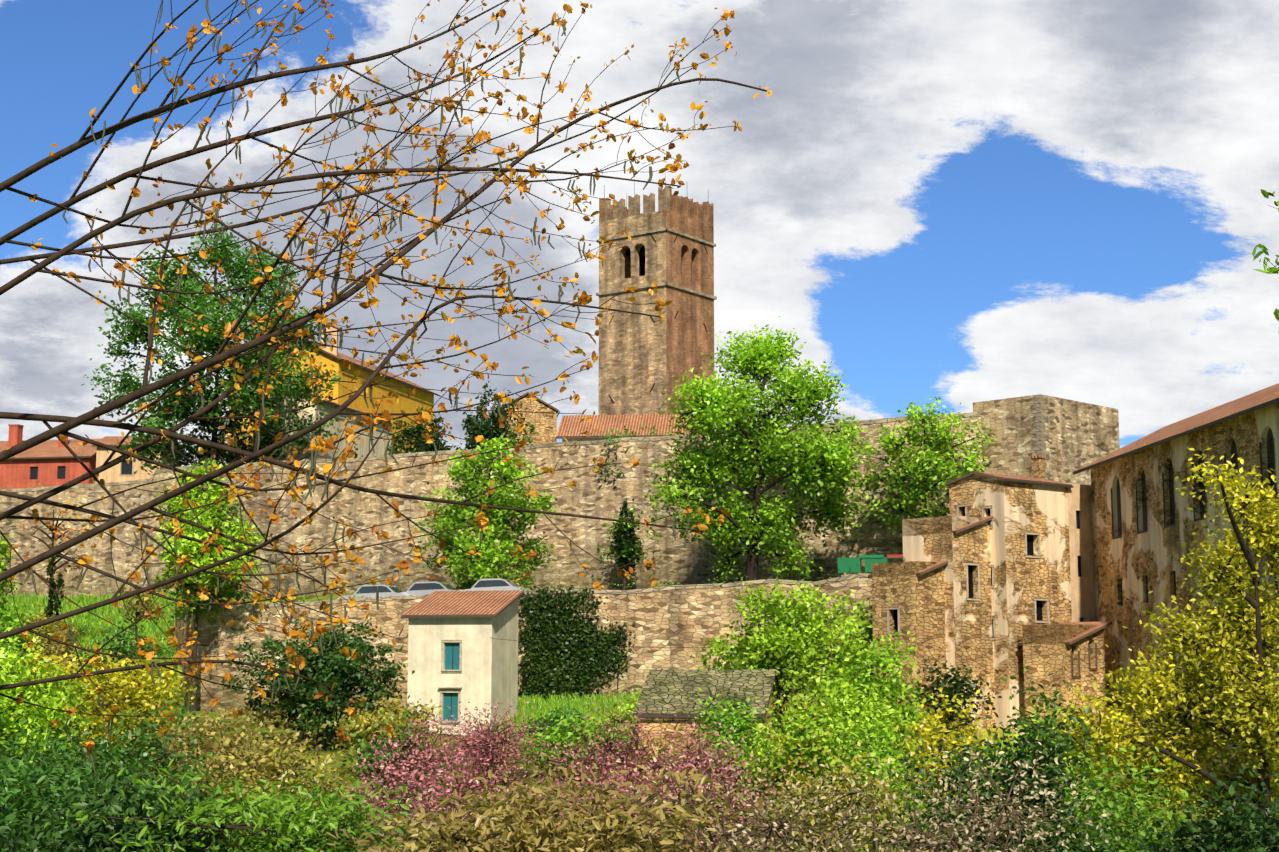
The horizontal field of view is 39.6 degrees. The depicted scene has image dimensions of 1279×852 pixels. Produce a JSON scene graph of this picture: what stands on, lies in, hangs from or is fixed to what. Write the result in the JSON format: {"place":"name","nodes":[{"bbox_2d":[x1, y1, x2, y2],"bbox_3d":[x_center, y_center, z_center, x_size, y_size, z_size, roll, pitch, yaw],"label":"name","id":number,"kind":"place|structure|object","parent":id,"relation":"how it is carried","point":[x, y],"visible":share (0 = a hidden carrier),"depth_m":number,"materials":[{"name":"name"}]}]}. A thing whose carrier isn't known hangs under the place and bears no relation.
{"place":"outdoors","nodes":[
{"label":"outdoors","id":0,"kind":"place"},
{"bbox_2d":[0,594,1278,851],"bbox_3d":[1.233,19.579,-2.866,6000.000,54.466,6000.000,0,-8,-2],"label":"terrain","id":1,"kind":"structure","parent":0,"point":[280,730],"depth_m":77.73,"materials":[{"name":"green plant"}]},
{"bbox_2d":[0,524,19,618],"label":"tree","id":2,"kind":"object","parent":1,"relation":"on","point":[4,550],"visible":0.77,"depth_m":110.84,"materials":[{"name":"green plant"}]},
{"bbox_2d":[0,590,46,682],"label":"shrub","id":3,"kind":"object","parent":1,"relation":"on","point":[7,621],"visible":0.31,"depth_m":93.40,"materials":[{"name":"green plant"}]},
{"bbox_2d":[2,600,86,707],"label":"bush","id":4,"kind":"object","parent":1,"relation":"on","point":[53,629],"visible":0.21,"depth_m":115.50,"materials":[{"name":"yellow plant"}]},
{"bbox_2d":[0,424,99,489],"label":"red house","id":5,"kind":"structure","parent":1,"relation":"on","point":[50,463],"depth_m":178.88,"materials":[{"name":"paint"}]},
{"bbox_2d":[0,612,107,814],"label":"yellow shrub","id":6,"kind":"object","parent":1,"relation":"on","point":[19,713],"visible":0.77,"depth_m":59.31,"materials":[{"name":"green plant"}]},
{"bbox_2d":[19,500,96,655],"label":"bare tree","id":7,"kind":"object","parent":1,"relation":"on","point":[53,529],"visible":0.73,"depth_m":124.53,"materials":[{"name":"green plant"}]},
{"bbox_2d":[44,555,64,648],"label":"ivy tree","id":8,"kind":"object","parent":7,"relation":"attached to","point":[55,586],"visible":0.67,"depth_m":124.13,"materials":[{"name":"green plant"}]},
{"bbox_2d":[22,624,93,695],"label":"shrub","id":9,"kind":"object","parent":1,"relation":"on","point":[62,651],"visible":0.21,"depth_m":97.87,"materials":[{"name":"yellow plant"}]},
{"bbox_2d":[0,681,195,851],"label":"laurel shrub","id":10,"kind":"object","parent":1,"relation":"on","point":[9,802],"visible":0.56,"depth_m":23.27,"materials":[{"name":"green plant"}]},
{"bbox_2d":[3,645,202,778],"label":"yellow shrub","id":11,"kind":"object","parent":1,"relation":"on","point":[127,695],"visible":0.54,"depth_m":67.88,"materials":[{"name":"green plant"}]},
{"bbox_2d":[0,590,220,684],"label":"slope grass","id":12,"kind":"structure","parent":1,"relation":"on","point":[90,625],"depth_m":134.80,"materials":[{"name":"green plant"}]},
{"bbox_2d":[5,702,226,847],"bbox_3d":[-13.146,9.378,43.900,5.792,5.059,5.050,0,-8,-2],"label":"tan shrub","id":13,"kind":"object","parent":1,"relation":"on","point":[120,753],"visible":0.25,"depth_m":43.73,"materials":[{"name":"green plant"}]},
{"bbox_2d":[79,618,164,687],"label":"bush","id":14,"kind":"object","parent":1,"relation":"on","point":[124,646],"visible":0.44,"depth_m":109.78,"materials":[{"name":"green plant"}]},
{"bbox_2d":[92,436,183,482],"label":"peach house","id":15,"kind":"structure","parent":1,"relation":"on","point":[124,470],"depth_m":171.40,"materials":[{"name":"paint"}]},
{"bbox_2d":[0,764,281,851],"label":"dark shrub","id":16,"kind":"object","parent":1,"relation":"on","point":[67,840],"visible":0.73,"depth_m":19.02,"materials":[{"name":"green plant"}]},
{"bbox_2d":[111,580,174,681],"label":"tree","id":17,"kind":"object","parent":1,"relation":"on","point":[136,606],"visible":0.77,"depth_m":120.11,"materials":[{"name":"green plant"}]},
{"bbox_2d":[118,704,264,810],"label":"shrub","id":18,"kind":"object","parent":1,"relation":"on","point":[207,732],"visible":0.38,"depth_m":63.87,"materials":[{"name":"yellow plant"}]},
{"bbox_2d":[148,458,266,710],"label":"tree","id":19,"kind":"object","parent":1,"relation":"on","point":[211,517],"visible":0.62,"depth_m":104.84,"materials":[{"name":"green plant"}]},
{"bbox_2d":[81,221,343,474],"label":"chestnut tree","id":20,"kind":"object","parent":1,"relation":"on","point":[249,401],"visible":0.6,"depth_m":151.22,"materials":[{"name":"green plant"}]},
{"bbox_2d":[135,707,348,816],"bbox_3d":[-11.507,10.505,50.563,6.422,4.989,5.255,1,-8,-10],"label":"tan shrub","id":21,"kind":"object","parent":1,"relation":"on","point":[243,756],"visible":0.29,"depth_m":50.11,"materials":[{"name":"brown plant"}]},
{"bbox_2d":[42,758,476,851],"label":"laurel shrub","id":22,"kind":"object","parent":1,"relation":"on","point":[284,827],"visible":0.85,"depth_m":19.23,"materials":[{"name":"green plant"}]},
{"bbox_2d":[220,695,322,728],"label":"shrub","id":23,"kind":"object","parent":1,"relation":"on","point":[274,717],"visible":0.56,"depth_m":87.99,"materials":[{"name":"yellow plant"}]},
{"bbox_2d":[203,721,387,835],"bbox_3d":[-9.420,10.413,48.477,4.627,4.787,5.715,7,-10,-41],"label":"shrub","id":24,"kind":"object","parent":1,"relation":"on","point":[273,765],"visible":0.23,"depth_m":48.68,"materials":[{"name":"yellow plant"}]},
{"bbox_2d":[218,616,414,750],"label":"bush","id":25,"kind":"object","parent":1,"relation":"on","point":[344,673],"visible":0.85,"depth_m":79.63,"materials":[{"name":"green plant"}]},
{"bbox_2d":[252,389,396,461],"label":"beige house","id":26,"kind":"structure","parent":1,"relation":"on","point":[379,447],"depth_m":157.43,"materials":[{"name":"paint"}]},
{"bbox_2d":[228,336,439,462],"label":"house","id":27,"kind":"structure","parent":1,"relation":"on","point":[413,402],"depth_m":167.38,"materials":[{"name":"paint"}]},
{"bbox_2d":[321,325,339,356],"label":"chimney","id":28,"kind":"object","parent":27,"relation":"on","point":[335,350],"visible":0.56,"depth_m":162.06,"materials":[{"name":"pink paint"}]},
{"bbox_2d":[182,745,497,851],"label":"budding shrub","id":29,"kind":"object","parent":1,"relation":"on","point":[384,791],"visible":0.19,"depth_m":22.57,"materials":[{"name":"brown plant"}]},
{"bbox_2d":[327,707,443,780],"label":"shrub","id":30,"kind":"object","parent":1,"relation":"on","point":[366,726],"visible":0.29,"depth_m":72.36,"materials":[{"name":"yellow plant"}]},
{"bbox_2d":[0,0,771,773],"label":"poplar tree","id":31,"kind":"object","parent":1,"relation":"on","point":[294,326],"visible":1,"depth_m":7.93,"materials":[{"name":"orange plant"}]},
{"bbox_2d":[336,704,445,840],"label":"shrub","id":32,"kind":"object","parent":1,"relation":"on","point":[364,744],"visible":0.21,"depth_m":56.42,"materials":[{"name":"green plant"}]},
{"bbox_2d":[326,724,458,851],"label":"redbud shrub","id":33,"kind":"object","parent":1,"relation":"on","point":[392,785],"visible":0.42,"depth_m":37.26,"materials":[{"name":"pink plant"}]},
{"bbox_2d":[358,692,445,747],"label":"shrub","id":34,"kind":"object","parent":1,"relation":"on","point":[382,708],"depth_m":78.33,"materials":[{"name":"yellow plant"}]},
{"bbox_2d":[326,702,490,826],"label":"redbud shrub","id":35,"kind":"object","parent":1,"relation":"on","point":[410,749],"visible":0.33,"depth_m":56.04,"materials":[{"name":"pink plant"}]},
{"bbox_2d":[387,404,452,454],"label":"tree","id":36,"kind":"object","parent":1,"relation":"on","point":[416,432],"visible":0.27,"depth_m":140.88,"materials":[{"name":"green plant"}]},
{"bbox_2d":[401,590,523,736],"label":"white house","id":37,"kind":"structure","parent":1,"relation":"on","point":[459,629],"depth_m":91.37,"materials":[{"name":"beige paint"}]},
{"bbox_2d":[371,716,563,831],"bbox_3d":[-4.185,9.579,42.217,4.163,5.221,5.371,5,-9,-32],"label":"redbud shrub","id":38,"kind":"object","parent":1,"relation":"on","point":[450,778],"visible":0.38,"depth_m":42.74,"materials":[{"name":"pink plant"}]},
{"bbox_2d":[415,701,557,805],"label":"redbud shrub","id":39,"kind":"object","parent":1,"relation":"on","point":[487,753],"visible":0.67,"depth_m":58.67,"materials":[{"name":"pink plant"}]},
{"bbox_2d":[450,380,525,449],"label":"tree","id":40,"kind":"object","parent":1,"relation":"on","point":[477,428],"visible":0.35,"depth_m":142.25,"materials":[{"name":"green plant"}]},
{"bbox_2d":[0,412,981,599],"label":"town wall","id":41,"kind":"structure","parent":1,"relation":"on","point":[675,562],"depth_m":134.12,"materials":[{"name":"stone"}]},
{"bbox_2d":[437,706,544,793],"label":"flowering bush","id":42,"kind":"object","parent":1,"relation":"on","point":[477,733],"visible":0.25,"depth_m":70.63,"materials":[{"name":"pink plant"}]},
{"bbox_2d":[174,573,872,711],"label":"retaining wall","id":43,"kind":"structure","parent":1,"relation":"on","point":[693,615],"depth_m":100.89,"materials":[{"name":"stone"}]},
{"bbox_2d":[296,562,868,601],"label":"low plants","id":44,"kind":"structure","parent":43,"relation":"on","point":[655,585],"depth_m":100.23,"materials":[{"name":"green plant"}]},
{"bbox_2d":[493,392,559,447],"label":"house","id":45,"kind":"structure","parent":1,"relation":"on","point":[545,426],"depth_m":151.31,"materials":[{"name":"stone"}]},
{"bbox_2d":[296,755,770,851],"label":"laurel shrub","id":46,"kind":"object","parent":1,"relation":"on","point":[592,832],"visible":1,"depth_m":17.93,"materials":[{"name":"brown plant"}]},
{"bbox_2d":[456,735,654,835],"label":"shrub","id":47,"kind":"object","parent":1,"relation":"on","point":[556,785],"visible":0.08,"depth_m":35.69,"materials":[{"name":"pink plant"}]},
{"bbox_2d":[518,706,602,738],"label":"shrub","id":48,"kind":"object","parent":1,"relation":"on","point":[565,713],"visible":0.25,"depth_m":86.12,"materials":[{"name":"green plant"}]},
{"bbox_2d":[484,690,639,757],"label":"grass","id":49,"kind":"structure","parent":1,"relation":"on","point":[542,706],"depth_m":96.44,"materials":[{"name":"green plant"}]},
{"bbox_2d":[511,712,638,780],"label":"shrub","id":50,"kind":"object","parent":1,"relation":"on","point":[564,738],"visible":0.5,"depth_m":75.95,"materials":[{"name":"green plant"}]},
{"bbox_2d":[518,585,635,699],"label":"ivy wall","id":51,"kind":"structure","parent":1,"relation":"on","point":[590,658],"depth_m":101.15,"materials":[{"name":"green plant"}]},
{"bbox_2d":[472,735,717,851],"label":"redbud shrub","id":52,"kind":"object","parent":1,"relation":"on","point":[600,776],"visible":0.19,"depth_m":40.68,"materials":[{"name":"pink plant"}]},
{"bbox_2d":[444,755,748,851],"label":"pink shrub","id":53,"kind":"object","parent":1,"relation":"on","point":[492,782],"visible":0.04,"depth_m":25.60,"materials":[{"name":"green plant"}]},
{"bbox_2d":[589,684,643,766],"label":"shrub","id":54,"kind":"object","parent":1,"relation":"on","point":[627,703],"visible":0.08,"depth_m":78.34,"materials":[{"name":"green plant"}]},
{"bbox_2d":[607,498,643,589],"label":"cypress tree","id":55,"kind":"object","parent":1,"relation":"on","point":[624,543],"visible":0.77,"depth_m":122.94,"materials":[{"name":"green plant"}]},
{"bbox_2d":[556,414,697,441],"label":"tower annex","id":56,"kind":"object","parent":1,"relation":"on","point":[571,428],"visible":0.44,"depth_m":132.62,"materials":[{"name":"orange tile"}]},
{"bbox_2d":[594,420,660,478],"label":"climbing plant","id":57,"kind":"object","parent":1,"relation":"on","point":[623,434],"visible":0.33,"depth_m":128.18,"materials":[{"name":"green plant"}]},
{"bbox_2d":[596,503,666,589],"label":"tree","id":58,"kind":"object","parent":1,"relation":"on","point":[615,525],"visible":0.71,"depth_m":122.78,"materials":[{"name":"green plant"}]},
{"bbox_2d":[542,686,722,818],"bbox_3d":[-0.260,10.679,54.828,5.515,5.392,4.559,0,-8,-2],"label":"redbud shrub","id":59,"kind":"object","parent":1,"relation":"on","point":[604,748],"visible":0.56,"depth_m":54.77,"materials":[{"name":"pink plant"}]},
{"bbox_2d":[596,179,716,414],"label":"bell tower","id":60,"kind":"structure","parent":1,"relation":"on","point":[668,247],"depth_m":139.57,"materials":[{"name":"brown stone"}]},
{"bbox_2d":[603,727,714,817],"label":"shrub","id":61,"kind":"object","parent":1,"relation":"on","point":[664,749],"visible":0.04,"depth_m":66.99,"materials":[{"name":"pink plant"}]},
{"bbox_2d":[611,713,778,851],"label":"redbud shrub","id":62,"kind":"object","parent":1,"relation":"on","point":[696,752],"visible":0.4,"depth_m":52.54,"materials":[{"name":"pink plant"}]},
{"bbox_2d":[591,728,804,851],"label":"redbud shrub","id":63,"kind":"object","parent":1,"relation":"on","point":[715,792],"visible":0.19,"depth_m":39.27,"materials":[{"name":"pink plant"}]},
{"bbox_2d":[632,670,775,802],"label":"stone shed","id":64,"kind":"object","parent":1,"relation":"on","point":[666,694],"visible":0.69,"depth_m":75.45,"materials":[{"name":"grey stone"}]},
{"bbox_2d":[672,688,780,821],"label":"lime shrub","id":65,"kind":"object","parent":1,"relation":"on","point":[741,732],"visible":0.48,"depth_m":68.48,"materials":[{"name":"green plant"}]},
{"bbox_2d":[689,676,788,799],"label":"bush","id":66,"kind":"object","parent":1,"relation":"on","point":[735,702],"visible":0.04,"depth_m":74.08,"materials":[{"name":"green plant"}]},
{"bbox_2d":[713,716,807,830],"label":"shrub","id":67,"kind":"object","parent":1,"relation":"on","point":[762,762],"visible":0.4,"depth_m":64.60,"materials":[{"name":"green plant"}]},
{"bbox_2d":[690,581,886,739],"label":"tree","id":68,"kind":"object","parent":1,"relation":"on","point":[776,645],"visible":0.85,"depth_m":86.22,"materials":[{"name":"green plant"}]},
{"bbox_2d":[548,739,1070,851],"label":"budding shrub","id":69,"kind":"object","parent":1,"relation":"on","point":[770,831],"visible":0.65,"depth_m":21.07,"materials":[{"name":"brown plant"}]},
{"bbox_2d":[736,717,917,851],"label":"shrub","id":70,"kind":"object","parent":1,"relation":"on","point":[827,800],"visible":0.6,"depth_m":42.72,"materials":[{"name":"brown plant"}]},
{"bbox_2d":[754,658,920,832],"bbox_3d":[7.074,11.529,62.734,6.680,6.642,5.580,4,-9,-30],"label":"lime shrub","id":71,"kind":"object","parent":1,"relation":"on","point":[805,719],"visible":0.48,"depth_m":62.52,"materials":[{"name":"green plant"}]},
{"bbox_2d":[830,598,873,683],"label":"shrub wall","id":72,"kind":"structure","parent":1,"relation":"on","point":[869,631],"depth_m":94.27,"materials":[{"name":"green plant"}]},
{"bbox_2d":[790,698,951,851],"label":"shrub","id":73,"kind":"object","parent":1,"relation":"on","point":[886,751],"visible":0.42,"depth_m":50.81,"materials":[{"name":"green plant"}]},
{"bbox_2d":[814,606,940,775],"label":"lime shrub","id":74,"kind":"object","parent":1,"relation":"on","point":[883,680],"visible":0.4,"depth_m":76.79,"materials":[{"name":"green plant"}]},
{"bbox_2d":[772,701,1016,789],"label":"slope grass","id":75,"kind":"structure","parent":1,"relation":"on","point":[999,731],"depth_m":86.50,"materials":[{"name":"green plant"}]},
{"bbox_2d":[868,560,947,727],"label":"stone house","id":76,"kind":"structure","parent":1,"relation":"on","point":[908,596],"depth_m":90.56,"materials":[{"name":"stone"}]},
{"bbox_2d":[850,397,997,534],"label":"tree","id":77,"kind":"object","parent":1,"relation":"on","point":[923,467],"visible":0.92,"depth_m":114.18,"materials":[{"name":"green plant"}]},
{"bbox_2d":[885,675,998,851],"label":"lime shrub","id":78,"kind":"object","parent":1,"relation":"on","point":[927,728],"visible":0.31,"depth_m":58.68,"materials":[{"name":"yellow plant"}]},
{"bbox_2d":[748,708,1136,851],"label":"budding shrub","id":79,"kind":"object","parent":1,"relation":"on","point":[997,824],"visible":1,"depth_m":19.47,"materials":[{"name":"beige plant"}]},
{"bbox_2d":[910,654,998,735],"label":"bush","id":80,"kind":"object","parent":1,"relation":"on","point":[952,689],"visible":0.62,"depth_m":87.16,"materials":[{"name":"green plant"}]},
{"bbox_2d":[888,653,1144,851],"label":"dark shrub","id":81,"kind":"object","parent":1,"relation":"on","point":[1053,771],"visible":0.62,"depth_m":26.19,"materials":[{"name":"green plant"}]},
{"bbox_2d":[940,713,1118,846],"bbox_3d":[9.364,9.773,45.189,4.796,4.865,4.225,5,-9,-32],"label":"shrub","id":82,"kind":"object","parent":1,"relation":"on","point":[1003,745],"depth_m":45.26,"materials":[{"name":"green plant"}]},
{"bbox_2d":[973,394,1119,484],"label":"stone bastion","id":83,"kind":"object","parent":1,"relation":"on","point":[1067,437],"visible":0.29,"depth_m":115.48,"materials":[{"name":"stone"}]},
{"bbox_2d":[962,684,1134,847],"bbox_3d":[11.916,10.309,50.991,4.872,5.755,5.491,3,-8,-23],"label":"lime shrub","id":84,"kind":"object","parent":1,"relation":"on","point":[1079,768],"visible":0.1,"depth_m":50.83,"materials":[{"name":"green plant"}]},
{"bbox_2d":[1018,621,1111,743],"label":"small stone building","id":85,"kind":"structure","parent":1,"relation":"on","point":[1076,649],"depth_m":90.09,"materials":[{"name":"stone"}]},
{"bbox_2d":[1029,701,1235,851],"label":"shrub","id":86,"kind":"object","parent":1,"relation":"on","point":[1125,846],"visible":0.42,"depth_m":29.24,"materials":[{"name":"green plant"}]},
{"bbox_2d":[1026,447,1278,849],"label":"yellow tree","id":87,"kind":"object","parent":1,"relation":"on","point":[1202,709],"visible":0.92,"depth_m":43.85,"materials":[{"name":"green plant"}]},
{"bbox_2d":[1073,383,1278,792],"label":"building","id":88,"kind":"structure","parent":1,"relation":"on","point":[1145,520],"depth_m":86.65,"materials":[{"name":"brown stone"}]},
{"bbox_2d":[1124,754,1278,851],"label":"dark shrub","id":89,"kind":"object","parent":1,"relation":"on","point":[1261,831],"visible":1,"depth_m":21.51,"materials":[{"name":"green plant"}]},
{"bbox_2d":[1252,189,1278,320],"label":"tree","id":90,"kind":"object","parent":1,"relation":"on","point":[1274,269],"visible":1,"depth_m":11.43,"materials":[{"name":"green plant"}]},
{"bbox_2d":[0,0,1278,465],"label":"sky","id":91,"kind":"structure","parent":0,"point":[965,202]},
{"bbox_2d":[899,515,994,732],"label":"stone house","id":92,"kind":"structure","parent":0,"point":[961,544],"depth_m":91.77,"materials":[{"name":"beige stone"}]},
{"bbox_2d":[944,455,1073,738],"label":"tall stone house","id":93,"kind":"structure","parent":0,"point":[1030,555],"depth_m":93.40,"materials":[{"name":"beige stone"}]},
{"bbox_2d":[1066,483,1095,621],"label":"building","id":94,"kind":"structure","parent":0,"point":[1081,553],"depth_m":96.41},
{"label":"road","id":95,"kind":"structure","parent":0,"visible":0},
{"bbox_2d":[337,584,407,598],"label":"car","id":96,"kind":"object","parent":95,"relation":"on","point":[370,590],"visible":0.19,"depth_m":105.63,"materials":[{"name":"white metal"}]},
{"bbox_2d":[400,581,457,594],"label":"car","id":97,"kind":"object","parent":95,"relation":"on","point":[421,588],"visible":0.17,"depth_m":105.74,"materials":[{"name":"silver metal"}]},
{"bbox_2d":[410,435,559,589],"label":"tree","id":98,"kind":"object","parent":95,"relation":"on","point":[499,520],"visible":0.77,"depth_m":117.35,"materials":[{"name":"green plant"}]},
{"bbox_2d":[458,578,529,590],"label":"car","id":99,"kind":"object","parent":95,"relation":"on","point":[499,584],"visible":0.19,"depth_m":105.85,"materials":[{"name":"white metal"}]},
{"bbox_2d":[641,316,882,582],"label":"tree","id":100,"kind":"object","parent":95,"relation":"on","point":[759,449],"visible":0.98,"depth_m":113.08,"materials":[{"name":"green plant"}]},
{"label":"road pad","id":101,"kind":"object","parent":95,"relation":"on","visible":0},
{"bbox_2d":[838,555,883,572],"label":"green bin","id":102,"kind":"object","parent":101,"relation":"on","point":[846,565],"visible":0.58,"depth_m":98.68,"materials":[{"name":"green plastic"}]},
{"bbox_2d":[865,554,902,572],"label":"green bin","id":103,"kind":"object","parent":101,"relation":"on","point":[869,562],"visible":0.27,"depth_m":98.43,"materials":[{"name":"green plastic"}]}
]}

